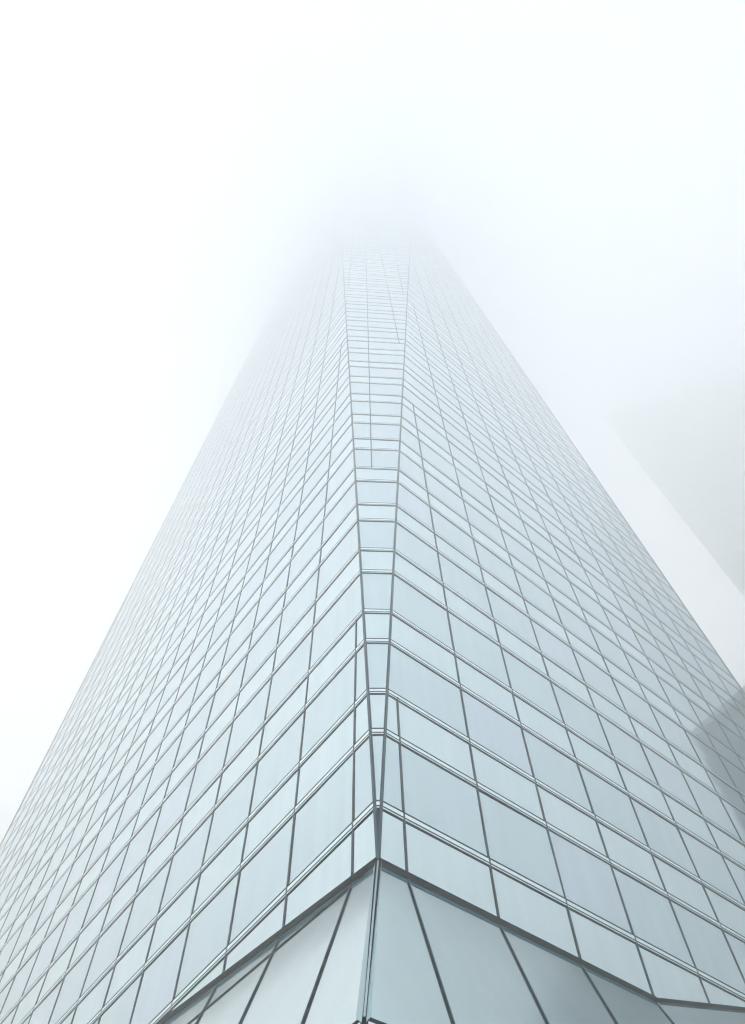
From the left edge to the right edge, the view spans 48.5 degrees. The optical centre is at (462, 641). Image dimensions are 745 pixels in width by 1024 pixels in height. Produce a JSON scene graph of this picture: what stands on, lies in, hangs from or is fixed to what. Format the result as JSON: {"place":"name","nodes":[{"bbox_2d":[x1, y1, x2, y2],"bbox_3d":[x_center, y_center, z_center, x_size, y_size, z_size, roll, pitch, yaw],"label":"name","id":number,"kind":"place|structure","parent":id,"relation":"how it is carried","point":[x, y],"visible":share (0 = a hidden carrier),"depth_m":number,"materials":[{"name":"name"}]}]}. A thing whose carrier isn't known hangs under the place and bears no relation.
{"place":"outdoors","nodes":[
{"label":"outdoors","id":0,"kind":"place"},
{"bbox_2d":[0,204,744,1023],"bbox_3d":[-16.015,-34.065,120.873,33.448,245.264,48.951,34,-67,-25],"label":"glass tower","id":1,"kind":"structure","parent":0,"point":[410,690],"depth_m":27.71,"materials":[{"name":"teal glass"}]},
{"bbox_2d":[0,0,744,843],"label":"sky","id":2,"kind":"structure","parent":0,"point":[167,167],"materials":[{"name":"white"}]},
{"label":"ground","id":3,"kind":"structure","parent":0,"visible":0},
{"bbox_2d":[600,375,744,597],"bbox_3d":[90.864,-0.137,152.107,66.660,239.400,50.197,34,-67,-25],"label":"office tower","id":4,"kind":"structure","parent":3,"relation":"on","point":[686,448],"depth_m":207.42,"materials":[{"name":"grey"}]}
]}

